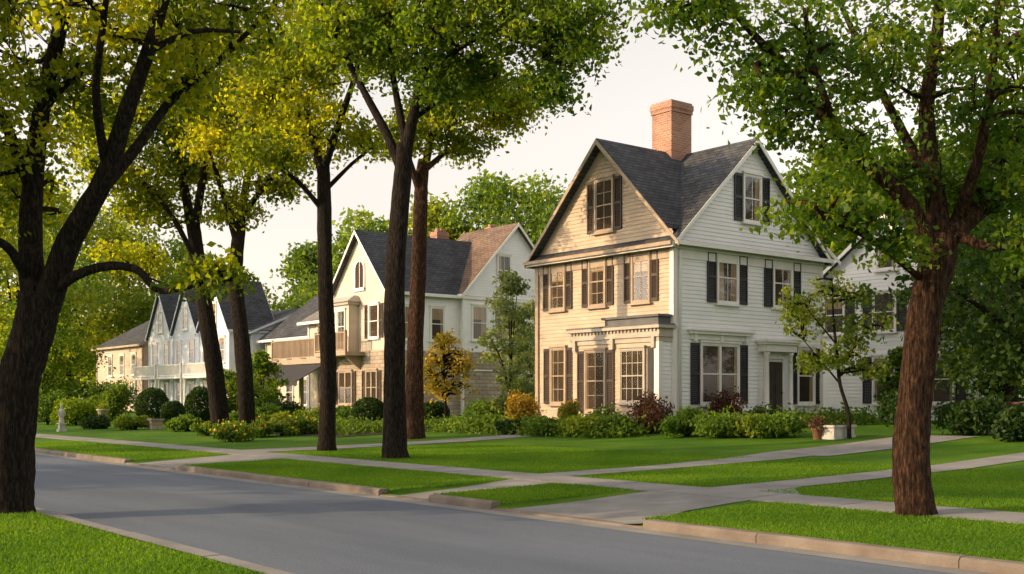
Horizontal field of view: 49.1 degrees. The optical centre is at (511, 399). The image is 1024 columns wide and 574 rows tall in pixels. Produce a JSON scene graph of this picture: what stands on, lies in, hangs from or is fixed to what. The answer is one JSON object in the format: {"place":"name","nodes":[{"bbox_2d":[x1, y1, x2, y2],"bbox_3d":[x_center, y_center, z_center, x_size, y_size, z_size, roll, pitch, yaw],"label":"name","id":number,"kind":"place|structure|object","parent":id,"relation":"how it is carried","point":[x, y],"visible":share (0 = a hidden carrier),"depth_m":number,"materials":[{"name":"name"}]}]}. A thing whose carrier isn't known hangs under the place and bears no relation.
{"place":"outdoors","nodes":[
{"label":"outdoors","id":0,"kind":"place"},
{"bbox_2d":[140,454,279,467],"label":"driveway","id":1,"kind":"structure","parent":0,"point":[210,459],"depth_m":27.60,"materials":[{"name":"concrete"}]},
{"bbox_2d":[249,434,538,451],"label":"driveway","id":2,"kind":"structure","parent":0,"point":[408,443],"depth_m":33.99,"materials":[{"name":"concrete"}]},
{"bbox_2d":[34,454,951,573],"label":"road","id":3,"kind":"structure","parent":0,"point":[295,530],"depth_m":13.05,"materials":[{"name":"grey asphalt"}]},
{"bbox_2d":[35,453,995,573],"bbox_3d":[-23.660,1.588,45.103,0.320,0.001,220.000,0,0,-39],"label":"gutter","id":4,"kind":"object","parent":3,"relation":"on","point":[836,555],"visible":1,"depth_m":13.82,"materials":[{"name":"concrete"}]},
{"bbox_2d":[0,411,1023,573],"bbox_3d":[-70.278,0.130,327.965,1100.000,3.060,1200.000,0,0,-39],"label":"ground","id":5,"kind":"structure","parent":0,"point":[965,449],"depth_m":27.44,"materials":[{"name":"green plant"}]},
{"bbox_2d":[37,387,68,424],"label":"garden shrub","id":6,"kind":"object","parent":5,"relation":"on","point":[44,407],"visible":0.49,"depth_m":59.42,"materials":[{"name":"green plant"}]},
{"bbox_2d":[0,133,111,355],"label":"background tree","id":7,"kind":"object","parent":5,"relation":"on","point":[5,260],"visible":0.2,"depth_m":80.63,"materials":[{"name":"green plant"}]},
{"bbox_2d":[0,290,115,421],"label":"background tree","id":8,"kind":"object","parent":5,"relation":"on","point":[61,351],"visible":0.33,"depth_m":65.48,"materials":[{"name":"green plant"}]},
{"bbox_2d":[0,167,135,368],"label":"background tree","id":9,"kind":"object","parent":5,"relation":"on","point":[93,283],"visible":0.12,"depth_m":104.93,"materials":[{"name":"green plant"}]},
{"bbox_2d":[50,395,105,425],"bbox_3d":[-22.426,0.557,57.990,3.120,1.681,2.644,0,0,-39],"label":"garden shrub","id":10,"kind":"object","parent":5,"relation":"on","point":[77,412],"visible":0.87,"depth_m":57.52,"materials":[{"name":"green plant"}]},
{"bbox_2d":[35,448,131,463],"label":"kerb","id":11,"kind":"structure","parent":5,"relation":"on","point":[85,456],"depth_m":30.28,"materials":[{"name":"concrete"}]},
{"bbox_2d":[0,179,169,399],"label":"background tree","id":12,"kind":"object","parent":5,"relation":"on","point":[104,230],"visible":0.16,"depth_m":114.34,"materials":[{"name":"green plant"}]},
{"bbox_2d":[50,309,125,403],"bbox_3d":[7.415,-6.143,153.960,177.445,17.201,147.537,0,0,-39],"label":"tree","id":13,"kind":"object","parent":5,"relation":"on","point":[77,392],"visible":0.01,"depth_m":149.84,"materials":[{"name":"green plant"}]},
{"bbox_2d":[78,413,110,428],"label":"garden shrub","id":14,"kind":"object","parent":5,"relation":"on","point":[97,422],"visible":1,"depth_m":51.66,"materials":[{"name":"green plant"}]},
{"bbox_2d":[84,375,138,420],"bbox_3d":[-22.874,-0.076,64.491,3.131,2.712,2.979,0,0,-39],"label":"garden shrub","id":15,"kind":"object","parent":5,"relation":"on","point":[117,396],"visible":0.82,"depth_m":63.94,"materials":[{"name":"green plant"}]},
{"bbox_2d":[91,320,149,410],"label":"house","id":16,"kind":"structure","parent":5,"relation":"on","point":[125,353],"depth_m":90.89,"materials":[{"name":"stone"}]},
{"bbox_2d":[68,214,177,390],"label":"background tree","id":17,"kind":"object","parent":5,"relation":"on","point":[126,234],"visible":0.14,"depth_m":119.46,"materials":[{"name":"green plant"}]},
{"bbox_2d":[110,414,153,429],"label":"garden shrub","id":18,"kind":"object","parent":5,"relation":"on","point":[126,422],"visible":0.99,"depth_m":49.71,"materials":[{"name":"green plant"}]},
{"bbox_2d":[47,0,255,435],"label":"street tree","id":19,"kind":"object","parent":5,"relation":"on","point":[154,201],"visible":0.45,"depth_m":41.69,"materials":[{"name":"green plant"}]},
{"bbox_2d":[134,387,168,417],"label":"garden shrub","id":20,"kind":"object","parent":5,"relation":"on","point":[141,405],"visible":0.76,"depth_m":59.46,"materials":[{"name":"green plant"}]},
{"bbox_2d":[96,236,215,339],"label":"background tree","id":21,"kind":"object","parent":5,"relation":"on","point":[145,305],"visible":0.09,"depth_m":114.61,"materials":[{"name":"green plant"}]},
{"bbox_2d":[0,0,315,513],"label":"street tree","id":22,"kind":"object","parent":5,"relation":"on","point":[40,301],"visible":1,"depth_m":14.84,"materials":[{"name":"green plant"}]},
{"bbox_2d":[35,507,293,573],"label":"kerb","id":23,"kind":"structure","parent":5,"relation":"on","point":[215,556],"depth_m":11.69,"materials":[{"name":"concrete"}]},
{"bbox_2d":[160,400,186,424],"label":"garden shrub","id":24,"kind":"object","parent":5,"relation":"on","point":[169,410],"visible":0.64,"depth_m":53.59,"materials":[{"name":"green plant"}]},
{"bbox_2d":[164,413,203,431],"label":"garden shrub","id":25,"kind":"object","parent":5,"relation":"on","point":[184,422],"visible":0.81,"depth_m":46.58,"materials":[{"name":"green plant"}]},
{"bbox_2d":[184,386,209,422],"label":"garden shrub","id":26,"kind":"object","parent":5,"relation":"on","point":[192,397],"visible":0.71,"depth_m":55.53,"materials":[{"name":"green plant"}]},
{"bbox_2d":[134,281,300,409],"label":"house","id":27,"kind":"structure","parent":5,"relation":"on","point":[175,370],"depth_m":79.71,"materials":[{"name":"wood"}]},
{"bbox_2d":[223,368,237,412],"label":"background tree","id":28,"kind":"object","parent":5,"relation":"on","point":[232,399],"visible":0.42,"depth_m":56.67,"materials":[{"name":"green plant"}]},
{"bbox_2d":[207,418,258,441],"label":"flower clump","id":29,"kind":"object","parent":5,"relation":"on","point":[231,431],"visible":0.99,"depth_m":36.76,"materials":[{"name":"green plant"}]},
{"bbox_2d":[161,27,341,436],"bbox_3d":[-9.164,-6.375,41.544,6.260,15.776,7.210,0,0,1],"label":"street tree","id":30,"kind":"object","parent":5,"relation":"on","point":[212,138],"visible":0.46,"depth_m":40.52,"materials":[{"name":"green plant"}]},
{"bbox_2d":[247,416,275,437],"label":"flower clump","id":31,"kind":"object","parent":5,"relation":"on","point":[264,426],"visible":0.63,"depth_m":39.80,"materials":[{"name":"green plant"}]},
{"bbox_2d":[230,349,294,408],"bbox_3d":[-11.950,-0.597,53.924,2.629,3.697,3.076,0,0,17],"label":"background tree","id":32,"kind":"object","parent":5,"relation":"on","point":[261,363],"visible":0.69,"depth_m":53.62,"materials":[{"name":"green plant"}]},
{"bbox_2d":[175,465,387,495],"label":"kerb","id":33,"kind":"structure","parent":5,"relation":"on","point":[368,490],"depth_m":21.07,"materials":[{"name":"concrete"}]},
{"bbox_2d":[256,295,317,409],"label":"house","id":34,"kind":"structure","parent":5,"relation":"on","point":[288,328],"depth_m":73.87,"materials":[{"name":"wood"}]},
{"bbox_2d":[269,239,335,310],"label":"background tree","id":35,"kind":"object","parent":5,"relation":"on","point":[297,270],"visible":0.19,"depth_m":103.49,"materials":[{"name":"green plant"}]},
{"bbox_2d":[209,0,420,450],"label":"street tree","id":36,"kind":"object","parent":5,"relation":"on","point":[281,97],"visible":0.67,"depth_m":30.28,"materials":[{"name":"green plant"}]},
{"bbox_2d":[281,204,388,308],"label":"background tree","id":37,"kind":"object","parent":5,"relation":"on","point":[342,240],"visible":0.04,"depth_m":92.83,"materials":[{"name":"green plant"}]},
{"bbox_2d":[273,426,444,436],"bbox_3d":[-7.481,1.163,45.368,6.000,0.255,11.800,0,0,-39],"label":"flower bed","id":38,"kind":"object","parent":5,"relation":"on","point":[313,434],"visible":0.08,"depth_m":40.53,"materials":[{"name":"brown soil"}]},
{"bbox_2d":[282,414,318,433],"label":"flower clump","id":39,"kind":"object","parent":38,"relation":"on","point":[302,421],"visible":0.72,"depth_m":41.64,"materials":[{"name":"green plant"}]},
{"bbox_2d":[350,397,382,421],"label":"garden shrub","id":40,"kind":"object","parent":38,"relation":"on","point":[362,407],"visible":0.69,"depth_m":45.50,"materials":[{"name":"green plant"}]},
{"bbox_2d":[254,222,534,415],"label":"house","id":41,"kind":"structure","parent":5,"relation":"on","point":[462,269],"depth_m":60.97,"materials":[{"name":"white paint"}]},
{"bbox_2d":[336,369,352,405],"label":"window","id":42,"kind":"structure","parent":41,"relation":"in","point":[344,376],"depth_m":61.06,"materials":[{"name":"white glass"}]},
{"bbox_2d":[353,259,364,291],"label":"arched window","id":43,"kind":"structure","parent":41,"relation":"in","point":[359,267],"depth_m":60.09,"materials":[{"name":"paint"}]},
{"bbox_2d":[364,368,377,397],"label":"window","id":44,"kind":"structure","parent":41,"relation":"in","point":[370,374],"depth_m":58.95,"materials":[{"name":"white glass"}]},
{"bbox_2d":[366,301,379,339],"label":"window","id":45,"kind":"structure","parent":41,"relation":"in","point":[373,307],"depth_m":59.02,"materials":[{"name":"paint"}]},
{"bbox_2d":[429,305,445,341],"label":"window","id":46,"kind":"structure","parent":41,"relation":"in","point":[437,312],"depth_m":59.86,"materials":[{"name":"paint"}]},
{"bbox_2d":[470,303,488,341],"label":"window","id":47,"kind":"structure","parent":41,"relation":"in","point":[479,312],"depth_m":61.25,"materials":[{"name":"paint"}]},
{"bbox_2d":[380,192,472,239],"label":"background tree","id":48,"kind":"object","parent":5,"relation":"on","point":[433,216],"visible":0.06,"depth_m":98.26,"materials":[{"name":"green plant"}]},
{"bbox_2d":[424,401,449,419],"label":"garden shrub","id":49,"kind":"object","parent":5,"relation":"on","point":[436,408],"visible":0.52,"depth_m":46.52,"materials":[{"name":"green plant"}]},
{"bbox_2d":[405,328,481,417],"bbox_3d":[-2.862,-0.902,45.469,2.983,4.042,2.914,0,0,-22],"label":"young tree","id":50,"kind":"object","parent":5,"relation":"on","point":[456,364],"visible":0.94,"depth_m":45.19,"materials":[{"name":"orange plant"}]},
{"bbox_2d":[271,0,642,458],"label":"street tree","id":51,"kind":"object","parent":5,"relation":"on","point":[429,27],"visible":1,"depth_m":26.28,"materials":[{"name":"green plant"}]},
{"bbox_2d":[360,55,564,438],"bbox_3d":[-1.590,-5.114,37.318,7.397,13.089,4.630,0,0,-39],"label":"street tree","id":52,"kind":"object","parent":5,"relation":"on","point":[429,131],"visible":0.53,"depth_m":36.83,"materials":[{"name":"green plant"}]},
{"bbox_2d":[429,494,500,509],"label":"kerb","id":53,"kind":"structure","parent":5,"relation":"on","point":[465,501],"depth_m":16.71,"materials":[{"name":"concrete"}]},
{"bbox_2d":[400,479,552,498],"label":"walkway","id":54,"kind":"structure","parent":5,"relation":"on","point":[499,484],"depth_m":19.11,"materials":[{"name":"concrete"}]},
{"bbox_2d":[430,168,539,239],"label":"background tree","id":55,"kind":"object","parent":5,"relation":"on","point":[488,196],"visible":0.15,"depth_m":96.48,"materials":[{"name":"green plant"}]},
{"bbox_2d":[461,397,508,416],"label":"garden shrub","id":56,"kind":"object","parent":5,"relation":"on","point":[481,407],"visible":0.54,"depth_m":49.41,"materials":[{"name":"green plant"}]},
{"bbox_2d":[475,266,534,412],"bbox_3d":[-0.115,-2.268,47.399,3.428,6.704,2.814,0,0,-39],"label":"young tree","id":57,"kind":"object","parent":5,"relation":"on","point":[510,286],"visible":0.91,"depth_m":47.20,"materials":[{"name":"green plant"}]},
{"bbox_2d":[496,295,534,404],"bbox_3d":[1.077,-1.974,52.116,3.715,5.965,3.130,0,0,12],"label":"young tree","id":58,"kind":"object","parent":5,"relation":"on","point":[531,305],"visible":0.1,"depth_m":51.84,"materials":[{"name":"green plant"}]},
{"bbox_2d":[492,168,569,245],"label":"background tree","id":59,"kind":"object","parent":5,"relation":"on","point":[545,210],"visible":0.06,"depth_m":93.43,"materials":[{"name":"green plant"}]},
{"bbox_2d":[520,414,563,436],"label":"garden shrub","id":60,"kind":"object","parent":5,"relation":"on","point":[531,423],"visible":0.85,"depth_m":35.80,"materials":[{"name":"green plant"}]},
{"bbox_2d":[492,508,642,528],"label":"kerb","id":61,"kind":"structure","parent":5,"relation":"on","point":[615,523],"depth_m":14.87,"materials":[{"name":"concrete"}]},
{"bbox_2d":[267,401,889,438],"bbox_3d":[-0.921,0.680,41.705,28.411,1.346,12.043,0,0,26],"label":"ground cover","id":62,"kind":"object","parent":5,"relation":"on","point":[454,424],"visible":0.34,"depth_m":38.58,"materials":[{"name":"green plant"}]},
{"bbox_2d":[541,453,812,475],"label":"walkway","id":63,"kind":"structure","parent":5,"relation":"on","point":[761,456],"depth_m":23.28,"materials":[{"name":"concrete"}]},
{"bbox_2d":[523,99,840,418],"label":"house","id":64,"kind":"structure","parent":5,"relation":"on","point":[658,271],"depth_m":38.99,"materials":[{"name":"white paint"}]},
{"bbox_2d":[546,263,566,312],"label":"window","id":65,"kind":"structure","parent":64,"relation":"in","point":[556,280],"depth_m":41.22,"materials":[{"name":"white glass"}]},
{"bbox_2d":[547,345,566,405],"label":"window","id":66,"kind":"structure","parent":64,"relation":"in","point":[557,354],"depth_m":41.24,"materials":[{"name":"white glass"}]},
{"bbox_2d":[581,347,606,413],"bbox_3d":[2.854,-0.655,38.653,0.150,2.280,1.220,0,0,-39],"label":"window","id":67,"kind":"structure","parent":64,"relation":"in","point":[594,358],"depth_m":38.72,"materials":[{"name":"white glass"}]},
{"bbox_2d":[585,257,607,309],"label":"window","id":68,"kind":"structure","parent":64,"relation":"in","point":[596,276],"depth_m":39.54,"materials":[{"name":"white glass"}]},
{"bbox_2d":[591,173,615,235],"bbox_3d":[3.205,-6.830,39.254,0.150,2.030,1.120,0,0,-39],"label":"window","id":69,"kind":"structure","parent":64,"relation":"in","point":[603,185],"depth_m":39.29,"materials":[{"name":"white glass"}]},
{"bbox_2d":[616,345,646,404],"bbox_3d":[3.979,-0.805,37.247,0.150,1.980,1.350,0,0,-39],"label":"window","id":70,"kind":"structure","parent":64,"relation":"in","point":[632,359],"depth_m":37.29,"materials":[{"name":"white glass"}]},
{"bbox_2d":[628,251,652,305],"bbox_3d":[4.330,-4.180,37.849,0.150,1.930,1.040,0,0,-39],"label":"window","id":71,"kind":"structure","parent":64,"relation":"in","point":[640,271],"depth_m":37.86,"materials":[{"name":"white glass"}]},
{"bbox_2d":[698,340,741,406],"bbox_3d":[7.098,-0.880,38.110,2.150,2.230,0.150,0,0,-39],"label":"window","id":72,"kind":"structure","parent":64,"relation":"in","point":[719,361],"depth_m":38.08,"materials":[{"name":"paint"}]},
{"bbox_2d":[714,249,741,306],"bbox_3d":[7.410,-4.180,38.360,1.280,1.930,0.150,0,0,-39],"label":"window","id":73,"kind":"structure","parent":64,"relation":"in","point":[727,274],"depth_m":38.38,"materials":[{"name":"paint"}]},
{"bbox_2d":[741,170,764,226],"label":"window","id":74,"kind":"structure","parent":64,"relation":"in","point":[752,181],"depth_m":39.18,"materials":[{"name":"paint"}]},
{"bbox_2d":[769,362,782,411],"bbox_3d":[9.366,-0.275,39.918,0.900,2.150,0.110,0,0,-39],"label":"door","id":75,"kind":"structure","parent":64,"relation":"in","point":[775,368],"depth_m":39.95,"materials":[{"name":"paint"}]},
{"bbox_2d":[771,260,793,310],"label":"window","id":76,"kind":"structure","parent":64,"relation":"in","point":[781,278],"depth_m":40.21,"materials":[{"name":"paint"}]},
{"bbox_2d":[795,345,817,405],"bbox_3d":[10.807,-0.880,41.078,1.200,2.230,0.150,0,0,-39],"label":"window","id":77,"kind":"structure","parent":64,"relation":"in","point":[806,384],"depth_m":41.10,"materials":[{"name":"paint"}]},
{"bbox_2d":[658,406,712,437],"bbox_3d":[5.088,0.664,33.364,1.726,0.994,1.735,0,0,-39],"label":"garden shrub","id":78,"kind":"object","parent":5,"relation":"on","point":[679,423],"visible":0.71,"depth_m":32.99,"materials":[{"name":"green plant"}]},
{"bbox_2d":[688,410,742,437],"bbox_3d":[5.921,0.732,32.487,1.644,0.852,2.033,0,0,-14],"label":"garden shrub","id":79,"kind":"object","parent":5,"relation":"on","point":[715,424],"visible":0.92,"depth_m":31.93,"materials":[{"name":"green plant"}]},
{"bbox_2d":[724,412,769,437],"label":"garden shrub","id":80,"kind":"object","parent":5,"relation":"on","point":[747,422],"visible":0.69,"depth_m":31.53,"materials":[{"name":"green plant"}]},
{"bbox_2d":[749,411,808,438],"bbox_3d":[7.474,0.697,31.308,1.714,0.842,1.662,0,0,-39],"label":"garden shrub","id":81,"kind":"object","parent":5,"relation":"on","point":[776,424],"visible":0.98,"depth_m":30.99,"materials":[{"name":"green plant"}]},
{"bbox_2d":[626,0,1023,516],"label":"street tree","id":82,"kind":"object","parent":5,"relation":"on","point":[939,231],"visible":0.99,"depth_m":13.49,"materials":[{"name":"green plant"}]},
{"bbox_2d":[643,519,1023,573],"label":"kerb","id":83,"kind":"structure","parent":5,"relation":"on","point":[965,562],"depth_m":11.50,"materials":[{"name":"concrete"}]},
{"bbox_2d":[775,268,898,438],"bbox_3d":[8.541,-1.162,30.002,3.280,4.710,2.022,0,0,1],"label":"street tree","id":84,"kind":"object","parent":5,"relation":"on","point":[797,305],"visible":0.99,"depth_m":29.87,"materials":[{"name":"green plant"}]},
{"bbox_2d":[819,424,856,439],"bbox_3d":[8.786,0.859,30.297,1.020,0.400,0.580,0,0,-39],"label":"planter box","id":85,"kind":"object","parent":5,"relation":"on","point":[834,431],"visible":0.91,"depth_m":29.98,"materials":[{"name":"white concrete"}]},
{"bbox_2d":[780,119,917,270],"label":"background tree","id":86,"kind":"object","parent":5,"relation":"on","point":[823,176],"visible":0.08,"depth_m":73.79,"materials":[{"name":"green plant"}]},
{"bbox_2d":[713,452,1023,494],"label":"walkway","id":87,"kind":"structure","parent":5,"relation":"on","point":[796,483],"depth_m":19.57,"materials":[{"name":"concrete"}]},
{"bbox_2d":[875,389,897,426],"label":"garden shrub","id":88,"kind":"object","parent":5,"relation":"on","point":[888,406],"visible":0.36,"depth_m":35.88,"materials":[{"name":"green plant"}]},
{"bbox_2d":[873,345,936,412],"bbox_3d":[14.469,-0.527,40.953,2.147,2.980,2.508,0,0,-21],"label":"background tree","id":89,"kind":"object","parent":5,"relation":"on","point":[896,361],"visible":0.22,"depth_m":40.86,"materials":[{"name":"green plant"}]},
{"bbox_2d":[834,125,992,255],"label":"background tree","id":90,"kind":"object","parent":5,"relation":"on","point":[944,140],"visible":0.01,"depth_m":76.60,"materials":[{"name":"green plant"}]},
{"bbox_2d":[823,213,1023,419],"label":"house","id":91,"kind":"structure","parent":5,"relation":"on","point":[858,392],"depth_m":45.68,"materials":[{"name":"white paint"}]},
{"bbox_2d":[823,295,844,336],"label":"window","id":92,"kind":"structure","parent":91,"relation":"in","point":[840,311],"depth_m":47.02,"materials":[{"name":"paint"}]},
{"bbox_2d":[869,354,896,405],"bbox_3d":[14.997,-0.805,45.165,0.150,2.080,1.250,0,0,-39],"label":"window","id":93,"kind":"structure","parent":91,"relation":"in","point":[875,358],"depth_m":45.44,"materials":[{"name":"paint"}]},
{"bbox_2d":[872,288,898,333],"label":"window","id":94,"kind":"structure","parent":91,"relation":"in","point":[881,297],"depth_m":45.16,"materials":[{"name":"paint"}]},
{"bbox_2d":[932,352,954,405],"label":"window","id":95,"kind":"structure","parent":91,"relation":"in","point":[938,396],"depth_m":43.22,"materials":[{"name":"paint"}]},
{"bbox_2d":[871,96,1023,406],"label":"background tree","id":96,"kind":"object","parent":5,"relation":"on","point":[999,351],"visible":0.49,"depth_m":30.69,"materials":[{"name":"green plant"}]},
{"bbox_2d":[878,146,1023,406],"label":"background tree","id":97,"kind":"object","parent":5,"relation":"on","point":[1008,390],"visible":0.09,"depth_m":39.90,"materials":[{"name":"green plant"}]},
{"bbox_2d":[931,392,1007,435],"bbox_3d":[12.259,0.408,30.084,1.854,1.205,2.069,0,0,-39],"label":"garden shrub","id":98,"kind":"object","parent":5,"relation":"on","point":[966,418],"visible":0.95,"depth_m":29.54,"materials":[{"name":"green plant"}]},
{"bbox_2d":[990,403,1023,441],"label":"garden shrub","id":99,"kind":"object","parent":5,"relation":"on","point":[1010,427],"visible":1,"depth_m":26.93,"materials":[{"name":"green plant"}]},
{"bbox_2d":[0,0,1023,398],"label":"sky","id":100,"kind":"structure","parent":0,"point":[621,102],"materials":[{"name":"white"}]},
{"bbox_2d":[36,433,1023,523],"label":"sidewalk","id":101,"kind":"structure","parent":0,"point":[966,513],"depth_m":18.52,"materials":[{"name":"concrete"}]},
{"bbox_2d":[514,491,747,523],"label":"driveway","id":102,"kind":"structure","parent":0,"point":[633,508],"depth_m":15.86,"materials":[{"name":"concrete"}]},
{"bbox_2d":[764,435,980,455],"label":"walkway","id":103,"kind":"structure","parent":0,"point":[862,446],"depth_m":27.03,"materials":[{"name":"concrete"}]},
{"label":"flower bed","id":104,"kind":"structure","parent":0,"visible":0},
{"bbox_2d":[503,388,541,419],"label":"flowering shrub","id":105,"kind":"object","parent":104,"relation":"on","point":[519,406],"visible":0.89,"depth_m":39.89,"materials":[{"name":"yellow plant"}]},
{"bbox_2d":[554,411,605,436],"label":"garden shrub","id":106,"kind":"object","parent":104,"relation":"on","point":[571,422],"visible":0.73,"depth_m":34.57,"materials":[{"name":"green plant"}]},
{"bbox_2d":[598,411,635,432],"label":"garden shrub","id":107,"kind":"object","parent":104,"relation":"on","point":[615,418],"visible":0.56,"depth_m":34.50,"materials":[{"name":"green plant"}]},
{"bbox_2d":[624,385,674,432],"bbox_3d":[4.338,0.320,35.632,1.775,1.573,1.726,0,0,-39],"label":"garden shrub","id":108,"kind":"object","parent":104,"relation":"on","point":[650,407],"visible":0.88,"depth_m":35.34,"materials":[{"name":"red plant"}]},
{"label":"flower bed","id":109,"kind":"structure","parent":0,"visible":0},
{"bbox_2d":[705,384,747,415],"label":"garden shrub","id":110,"kind":"object","parent":109,"relation":"on","point":[725,399],"visible":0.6,"depth_m":37.06,"materials":[{"name":"red plant"}]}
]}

